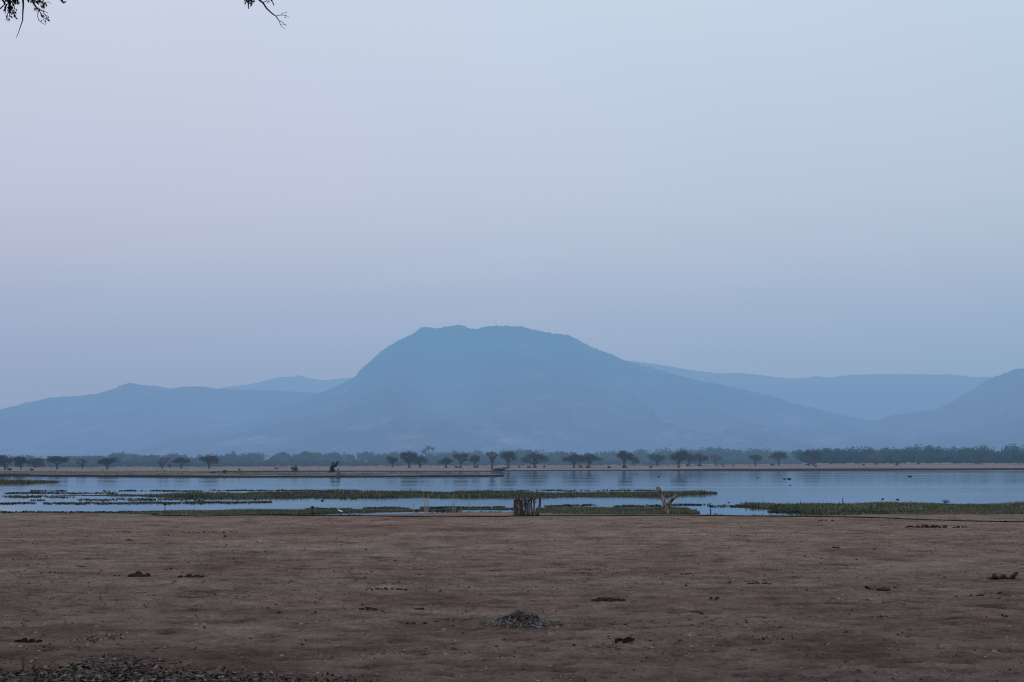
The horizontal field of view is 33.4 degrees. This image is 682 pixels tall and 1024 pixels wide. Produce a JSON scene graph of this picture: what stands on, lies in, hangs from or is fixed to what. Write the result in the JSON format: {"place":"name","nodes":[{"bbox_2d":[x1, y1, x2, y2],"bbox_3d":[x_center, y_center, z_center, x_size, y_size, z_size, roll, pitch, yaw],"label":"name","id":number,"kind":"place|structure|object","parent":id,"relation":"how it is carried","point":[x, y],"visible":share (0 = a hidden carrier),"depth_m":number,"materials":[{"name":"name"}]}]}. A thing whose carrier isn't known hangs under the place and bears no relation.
{"place":"outdoors","nodes":[
{"label":"outdoors","id":0,"kind":"place"},
{"bbox_2d":[0,383,317,455],"bbox_3d":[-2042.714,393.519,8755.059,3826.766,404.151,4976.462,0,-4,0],"label":"mountain","id":1,"kind":"structure","parent":0,"point":[120,417],"depth_m":8449.64,"materials":[{"name":"blue stone"}]},
{"bbox_2d":[0,471,503,476],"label":"island","id":2,"kind":"structure","parent":0,"point":[102,473],"depth_m":412.32,"materials":[{"name":"soil"}]},
{"bbox_2d":[0,470,503,475],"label":"island grass","id":3,"kind":"structure","parent":2,"relation":"on","point":[248,473],"depth_m":435.05,"materials":[{"name":"green plant"}]},
{"bbox_2d":[329,461,339,472],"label":"sapling","id":4,"kind":"object","parent":2,"relation":"on","point":[332,467],"visible":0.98,"depth_m":463.71,"materials":[{"name":"green plant"}]},
{"bbox_2d":[335,468,340,476],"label":"termite mound","id":5,"kind":"object","parent":2,"relation":"on","point":[338,474],"visible":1,"depth_m":396.49,"materials":[{"name":"soil"}]},
{"bbox_2d":[217,375,351,392],"bbox_3d":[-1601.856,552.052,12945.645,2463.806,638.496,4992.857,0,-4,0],"label":"mountain","id":6,"kind":"structure","parent":0,"point":[298,383],"depth_m":13359.19,"materials":[{"name":"blue stone"}]},
{"bbox_2d":[423,492,427,512],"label":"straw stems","id":7,"kind":"object","parent":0,"point":[425,504],"visible":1,"depth_m":118.31,"materials":[{"name":"brown plant"}]},
{"bbox_2d":[0,325,904,456],"bbox_3d":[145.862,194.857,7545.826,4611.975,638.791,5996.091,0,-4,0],"label":"mountain","id":8,"kind":"structure","parent":0,"point":[465,389],"depth_m":6758.72,"materials":[{"name":"blue stone"}]},
{"bbox_2d":[9,510,1005,515],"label":"edge grass","id":9,"kind":"structure","parent":0,"point":[1003,513],"depth_m":115.92,"materials":[{"name":"green plant"}]},
{"bbox_2d":[0,512,1023,681],"bbox_3d":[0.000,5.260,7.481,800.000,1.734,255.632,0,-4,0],"label":"ground","id":10,"kind":"structure","parent":0,"point":[957,635],"depth_m":48.46,"materials":[{"name":"brown soil"}]},
{"bbox_2d":[17,652,28,671],"bbox_3d":[-9.092,5.948,31.687,0.211,0.363,0.307,1,-4,-12],"label":"grass tuft","id":11,"kind":"object","parent":10,"relation":"on","point":[22,663],"visible":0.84,"depth_m":31.64,"materials":[{"name":"plant"}]},
{"bbox_2d":[14,638,41,642],"bbox_3d":[-10.419,6.455,36.622,0.704,0.176,0.816,0,-4,0],"label":"dung pile","id":12,"kind":"object","parent":10,"relation":"on","point":[23,640],"visible":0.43,"depth_m":36.51,"materials":[{"name":"black soil"}]},
{"bbox_2d":[30,654,36,667],"bbox_3d":[-8.887,5.985,31.848,0.146,0.313,0.228,-2,-4,25],"label":"grass tuft","id":13,"kind":"object","parent":10,"relation":"on","point":[34,662],"visible":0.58,"depth_m":31.80,"materials":[{"name":"brown plant"}]},
{"bbox_2d":[128,571,150,576],"bbox_3d":[-12.327,7.728,56.344,0.770,0.249,0.864,0,-4,0],"label":"dung pile","id":14,"kind":"object","parent":10,"relation":"on","point":[138,574],"visible":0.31,"depth_m":56.25,"materials":[{"name":"brown soil"}]},
{"bbox_2d":[0,0,287,37],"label":"overhanging tree","id":15,"kind":"object","parent":10,"relation":"on","point":[14,3],"visible":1,"depth_m":9.13,"materials":[{"name":"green plant"}]},
{"bbox_2d":[0,650,377,681],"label":"leaf litter","id":16,"kind":"object","parent":10,"relation":"on","point":[115,671],"visible":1,"depth_m":30.71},
{"bbox_2d":[178,574,203,577],"bbox_3d":[-10.532,7.740,56.048,0.902,0.200,0.896,0,-4,0],"label":"dung pile","id":17,"kind":"object","parent":10,"relation":"on","point":[190,576],"visible":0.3,"depth_m":55.89,"materials":[{"name":"brown soil"}]},
{"bbox_2d":[359,607,376,610],"bbox_3d":[-3.729,6.979,44.352,0.704,0.129,0.816,0,-4,0],"label":"dung pile","id":18,"kind":"object","parent":10,"relation":"on","point":[368,608],"visible":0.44,"depth_m":44.34,"materials":[{"name":"brown soil"}]},
{"bbox_2d":[367,587,407,590],"bbox_3d":[-3.692,7.381,50.602,1.419,0.133,0.896,0,-4,0],"label":"dung pile","id":19,"kind":"object","parent":10,"relation":"on","point":[385,588],"visible":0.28,"depth_m":50.63,"materials":[{"name":"brown soil"}]},
{"bbox_2d":[72,552,887,649],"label":"loose leaves","id":20,"kind":"object","parent":10,"relation":"on","point":[110,637],"visible":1,"depth_m":37.39,"materials":[{"name":"brown plant"}]},
{"bbox_2d":[1,515,1022,681],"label":"scattered leaves","id":21,"kind":"object","parent":10,"relation":"on","point":[533,609],"visible":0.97,"depth_m":43.73,"materials":[{"name":"brown plant"}]},
{"bbox_2d":[0,517,1023,681],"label":"soil crumbs","id":22,"kind":"object","parent":10,"relation":"on","point":[584,680],"visible":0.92,"depth_m":46.12,"materials":[{"name":"brown soil"}]},
{"bbox_2d":[513,494,529,514],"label":"pole fence","id":23,"kind":"object","parent":10,"relation":"on","point":[522,505],"visible":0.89,"depth_m":114.16,"materials":[{"name":"grey wood"}]},
{"bbox_2d":[464,609,586,629],"bbox_3d":[0.333,6.539,40.450,2.985,0.483,2.402,0,-4,0],"label":"leaf heap","id":24,"kind":"object","parent":10,"relation":"on","point":[517,619],"visible":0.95,"depth_m":40.16,"materials":[{"name":"grey plant"}]},
{"bbox_2d":[530,492,532,514],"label":"wooden post","id":25,"kind":"object","parent":10,"relation":"on","point":[531,509],"visible":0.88,"depth_m":114.12,"materials":[{"name":"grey wood"}]},
{"bbox_2d":[532,496,536,514],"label":"forked branch","id":26,"kind":"object","parent":10,"relation":"on","point":[534,501],"visible":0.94,"depth_m":114.14,"materials":[{"name":"grey wood"}]},
{"bbox_2d":[537,492,542,514],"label":"wooden post","id":27,"kind":"object","parent":10,"relation":"on","point":[539,505],"visible":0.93,"depth_m":114.11,"materials":[{"name":"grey wood"}]},
{"bbox_2d":[151,514,1023,521],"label":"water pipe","id":28,"kind":"object","parent":10,"relation":"on","point":[586,515],"visible":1,"depth_m":112.37,"materials":[{"name":"black rubber"}]},
{"bbox_2d":[591,597,625,601],"bbox_3d":[2.632,7.140,46.986,1.045,0.171,0.896,0,-4,0],"label":"dung pile","id":29,"kind":"object","parent":10,"relation":"on","point":[599,599],"visible":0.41,"depth_m":46.87,"materials":[{"name":"brown soil"}]},
{"bbox_2d":[615,636,634,643],"bbox_3d":[2.434,6.493,36.939,0.594,0.192,0.720,0,-4,0],"label":"dung pile","id":30,"kind":"object","parent":10,"relation":"on","point":[626,639],"visible":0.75,"depth_m":36.92,"materials":[{"name":"black"}]},
{"bbox_2d":[656,486,677,513],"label":"dead tree","id":31,"kind":"object","parent":10,"relation":"on","point":[666,506],"visible":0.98,"depth_m":122.69,"materials":[{"name":"brown wood"}]},
{"bbox_2d":[747,581,771,584],"bbox_3d":[7.690,7.567,53.184,0.968,0.126,0.896,0,-4,0],"label":"dung pile","id":32,"kind":"object","parent":10,"relation":"on","point":[759,583],"visible":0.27,"depth_m":53.12,"materials":[{"name":"brown soil"}]},
{"bbox_2d":[865,586,890,590],"bbox_3d":[10.752,7.272,50.182,0.739,0.150,0.185,-1,-4,13],"label":"fallen stick","id":33,"kind":"object","parent":10,"relation":"on","point":[879,589],"visible":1,"depth_m":50.12,"materials":[{"name":"brown wood"}]},
{"bbox_2d":[904,525,947,527],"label":"dung pile","id":34,"kind":"object","parent":10,"relation":"on","point":[933,526],"visible":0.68,"depth_m":95.00,"materials":[{"name":"brown soil"}]},
{"bbox_2d":[986,572,1018,579],"bbox_3d":[15.757,7.540,54.773,1.023,0.285,0.193,0,-4,2],"label":"fallen log","id":35,"kind":"object","parent":10,"relation":"on","point":[1003,576],"visible":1,"depth_m":54.74,"materials":[{"name":"brown wood"}]},
{"bbox_2d":[0,470,1023,515],"bbox_3d":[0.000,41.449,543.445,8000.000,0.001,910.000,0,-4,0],"label":"river water","id":36,"kind":"structure","parent":0,"point":[732,487],"depth_m":258.64,"materials":[{"name":"blue liquid"}]},
{"bbox_2d":[119,507,512,514],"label":"shore grass","id":37,"kind":"structure","parent":36,"relation":"in","point":[249,511],"depth_m":148.87,"materials":[{"name":"green plant"}]},
{"bbox_2d":[71,487,717,497],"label":"marsh grass","id":38,"kind":"structure","parent":36,"relation":"in","point":[400,493],"depth_m":214.06,"materials":[{"name":"green plant"}]},
{"bbox_2d":[0,489,804,512],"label":"water weed","id":39,"kind":"object","parent":36,"relation":"on","point":[199,501],"visible":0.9,"depth_m":178.67,"materials":[{"name":"green plant"}]},
{"bbox_2d":[491,467,508,471],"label":"boat","id":40,"kind":"object","parent":36,"relation":"on","point":[500,469],"visible":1,"depth_m":524.37,"materials":[{"name":"grey"}]},
{"bbox_2d":[537,505,699,513],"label":"shore grass","id":41,"kind":"structure","parent":36,"relation":"in","point":[660,510],"depth_m":152.56,"materials":[{"name":"green plant"}]},
{"bbox_2d":[735,499,1023,514],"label":"shore grass","id":42,"kind":"structure","parent":36,"relation":"in","point":[885,507],"depth_m":155.61,"materials":[{"name":"green plant"}]},
{"bbox_2d":[0,457,1023,471],"bbox_3d":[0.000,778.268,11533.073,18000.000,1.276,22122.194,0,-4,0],"label":"land","id":43,"kind":"structure","parent":0,"point":[860,466],"depth_m":587.10,"materials":[{"name":"green plant"}]},
{"bbox_2d":[0,455,13,469],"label":"savanna tree","id":44,"kind":"object","parent":43,"relation":"on","point":[4,459],"visible":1,"depth_m":535.65,"materials":[{"name":"green plant"}]},
{"bbox_2d":[13,455,27,469],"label":"savanna tree","id":45,"kind":"object","parent":43,"relation":"on","point":[20,461],"visible":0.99,"depth_m":537.28,"materials":[{"name":"green plant"}]},
{"bbox_2d":[25,457,44,467],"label":"savanna tree","id":46,"kind":"object","parent":43,"relation":"on","point":[35,462],"visible":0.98,"depth_m":618.24,"materials":[{"name":"green plant"}]},
{"bbox_2d":[46,456,69,468],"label":"savanna tree","id":47,"kind":"object","parent":43,"relation":"on","point":[57,459],"visible":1,"depth_m":550.70,"materials":[{"name":"green plant"}]},
{"bbox_2d":[76,459,86,468],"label":"savanna tree","id":48,"kind":"object","parent":43,"relation":"on","point":[83,461],"visible":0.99,"depth_m":568.50,"materials":[{"name":"green plant"}]},
{"bbox_2d":[97,457,119,468],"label":"savanna tree","id":49,"kind":"object","parent":43,"relation":"on","point":[107,462],"visible":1,"depth_m":547.19,"materials":[{"name":"green plant"}]},
{"bbox_2d":[155,457,169,468],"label":"savanna tree","id":50,"kind":"object","parent":43,"relation":"on","point":[160,463],"visible":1,"depth_m":562.95,"materials":[{"name":"green plant"}]},
{"bbox_2d":[171,457,190,467],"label":"savanna tree","id":51,"kind":"object","parent":43,"relation":"on","point":[180,460],"visible":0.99,"depth_m":584.92,"materials":[{"name":"green plant"}]},
{"bbox_2d":[199,455,220,468],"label":"savanna tree","id":52,"kind":"object","parent":43,"relation":"on","point":[210,459],"visible":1,"depth_m":572.89,"materials":[{"name":"green plant"}]},
{"bbox_2d":[298,451,316,460],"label":"forest tree","id":53,"kind":"object","parent":43,"relation":"on","point":[304,453],"visible":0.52,"depth_m":796.56,"materials":[{"name":"green plant"}]},
{"bbox_2d":[386,456,397,466],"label":"savanna tree","id":54,"kind":"object","parent":43,"relation":"on","point":[391,460],"visible":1,"depth_m":636.28,"materials":[{"name":"green plant"}]},
{"bbox_2d":[0,446,803,466],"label":"forest","id":55,"kind":"object","parent":43,"relation":"on","point":[734,457],"visible":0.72,"depth_m":769.82,"materials":[{"name":"green plant"}]},
{"bbox_2d":[400,450,417,467],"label":"savanna tree","id":56,"kind":"object","parent":43,"relation":"on","point":[410,457],"visible":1,"depth_m":608.36,"materials":[{"name":"green plant"}]},
{"bbox_2d":[411,455,428,467],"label":"savanna tree","id":57,"kind":"object","parent":43,"relation":"on","point":[420,459],"visible":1,"depth_m":609.66,"materials":[{"name":"green plant"}]},
{"bbox_2d":[421,445,434,457],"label":"forest tree","id":58,"kind":"object","parent":43,"relation":"on","point":[423,451],"visible":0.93,"depth_m":877.65,"materials":[{"name":"green plant"}]},
{"bbox_2d":[438,455,452,465],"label":"savanna tree","id":59,"kind":"object","parent":43,"relation":"on","point":[445,461],"visible":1,"depth_m":630.58,"materials":[{"name":"green plant"}]},
{"bbox_2d":[452,452,469,467],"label":"savanna tree","id":60,"kind":"object","parent":43,"relation":"on","point":[459,456],"visible":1,"depth_m":602.35,"materials":[{"name":"green plant"}]},
{"bbox_2d":[469,455,479,467],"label":"savanna tree","id":61,"kind":"object","parent":43,"relation":"on","point":[474,459],"visible":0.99,"depth_m":623.41,"materials":[{"name":"green plant"}]},
{"bbox_2d":[485,451,497,468],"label":"savanna tree","id":62,"kind":"object","parent":43,"relation":"on","point":[492,456],"visible":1,"depth_m":567.89,"materials":[{"name":"green plant"}]},
{"bbox_2d":[499,450,519,466],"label":"savanna tree","id":63,"kind":"object","parent":43,"relation":"on","point":[507,456],"visible":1,"depth_m":583.72,"materials":[{"name":"green plant"}]},
{"bbox_2d":[521,450,533,457],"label":"forest tree","id":64,"kind":"object","parent":43,"relation":"on","point":[524,453],"visible":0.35,"depth_m":857.97,"materials":[{"name":"green plant"}]},
{"bbox_2d":[519,452,549,467],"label":"savanna tree","id":65,"kind":"object","parent":43,"relation":"on","point":[541,457],"visible":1,"depth_m":610.50,"materials":[{"name":"green plant"}]},
{"bbox_2d":[556,451,566,457],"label":"forest tree","id":66,"kind":"object","parent":43,"relation":"on","point":[563,454],"visible":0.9,"depth_m":846.84,"materials":[{"name":"green plant"}]},
{"bbox_2d":[561,453,584,467],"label":"savanna tree","id":67,"kind":"object","parent":43,"relation":"on","point":[574,458],"visible":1,"depth_m":604.35,"materials":[{"name":"green plant"}]},
{"bbox_2d":[578,454,603,467],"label":"savanna tree","id":68,"kind":"object","parent":43,"relation":"on","point":[587,457],"visible":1,"depth_m":605.22,"materials":[{"name":"green plant"}]},
{"bbox_2d":[615,450,633,465],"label":"savanna tree","id":69,"kind":"object","parent":43,"relation":"on","point":[623,455],"visible":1,"depth_m":596.84,"materials":[{"name":"green plant"}]},
{"bbox_2d":[628,456,639,465],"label":"savanna tree","id":70,"kind":"object","parent":43,"relation":"on","point":[636,460],"visible":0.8,"depth_m":729.77,"materials":[{"name":"green plant"}]},
{"bbox_2d":[647,452,666,465],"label":"savanna tree","id":71,"kind":"object","parent":43,"relation":"on","point":[656,457],"visible":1,"depth_m":726.45,"materials":[{"name":"green plant"}]},
{"bbox_2d":[668,450,686,467],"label":"savanna tree","id":72,"kind":"object","parent":43,"relation":"on","point":[678,455],"visible":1,"depth_m":604.94,"materials":[{"name":"green plant"}]},
{"bbox_2d":[685,451,694,465],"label":"savanna tree","id":73,"kind":"object","parent":43,"relation":"on","point":[690,456],"visible":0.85,"depth_m":697.34,"materials":[{"name":"green plant"}]},
{"bbox_2d":[692,453,708,464],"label":"savanna tree","id":74,"kind":"object","parent":43,"relation":"on","point":[699,457],"visible":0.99,"depth_m":697.61,"materials":[{"name":"green plant"}]},
{"bbox_2d":[709,454,722,465],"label":"savanna tree","id":75,"kind":"object","parent":43,"relation":"on","point":[715,457],"visible":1,"depth_m":744.52,"materials":[{"name":"green plant"}]},
{"bbox_2d":[714,446,721,454],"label":"forest tree","id":76,"kind":"object","parent":43,"relation":"on","point":[718,450],"visible":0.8,"depth_m":898.27,"materials":[{"name":"green plant"}]},
{"bbox_2d":[748,454,761,465],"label":"savanna tree","id":77,"kind":"object","parent":43,"relation":"on","point":[753,457],"visible":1,"depth_m":722.78,"materials":[{"name":"green plant"}]},
{"bbox_2d":[768,452,787,465],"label":"savanna tree","id":78,"kind":"object","parent":43,"relation":"on","point":[779,456],"visible":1,"depth_m":744.30,"materials":[{"name":"green plant"}]},
{"bbox_2d":[801,450,821,465],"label":"savanna tree","id":79,"kind":"object","parent":43,"relation":"on","point":[813,455],"visible":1,"depth_m":744.14,"materials":[{"name":"green plant"}]},
{"bbox_2d":[891,453,900,463],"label":"savanna tree","id":80,"kind":"object","parent":43,"relation":"on","point":[895,455],"visible":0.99,"depth_m":762.93,"materials":[{"name":"green plant"}]},
{"bbox_2d":[792,443,1023,463],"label":"forest","id":81,"kind":"object","parent":43,"relation":"on","point":[930,454],"visible":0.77,"depth_m":866.89,"materials":[{"name":"green plant"}]},
{"bbox_2d":[913,454,920,464],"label":"savanna tree","id":82,"kind":"object","parent":43,"relation":"on","point":[917,458],"visible":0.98,"depth_m":811.96,"materials":[{"name":"green plant"}]},
{"bbox_2d":[968,451,988,464],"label":"savanna tree","id":83,"kind":"object","parent":43,"relation":"on","point":[979,455],"visible":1,"depth_m":825.53,"materials":[{"name":"green plant"}]},
{"bbox_2d":[1009,453,1023,464],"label":"savanna tree","id":84,"kind":"object","parent":43,"relation":"on","point":[1019,457],"visible":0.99,"depth_m":826.63,"materials":[{"name":"green plant"}]},
{"bbox_2d":[0,0,1023,409],"label":"sky","id":85,"kind":"structure","parent":0,"point":[216,194],"materials":[{"name":"blue"}]},
{"bbox_2d":[628,361,993,420],"bbox_3d":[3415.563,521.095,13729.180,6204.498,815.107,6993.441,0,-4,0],"label":"mountain","id":86,"kind":"structure","parent":0,"point":[872,397],"depth_m":13965.44,"materials":[{"name":"blue stone"}]},
{"bbox_2d":[855,368,1023,454],"bbox_3d":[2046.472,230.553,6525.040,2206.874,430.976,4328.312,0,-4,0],"label":"mountain","id":87,"kind":"structure","parent":0,"point":[988,412],"depth_m":6462.93,"materials":[{"name":"blue stone"}]},
{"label":"marsh bed","id":88,"kind":"structure","parent":0,"visible":0},
{"bbox_2d":[0,478,59,483],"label":"marsh grass","id":89,"kind":"structure","parent":88,"relation":"on","point":[4,481],"depth_m":310.71,"materials":[{"name":"green plant"}]}
]}

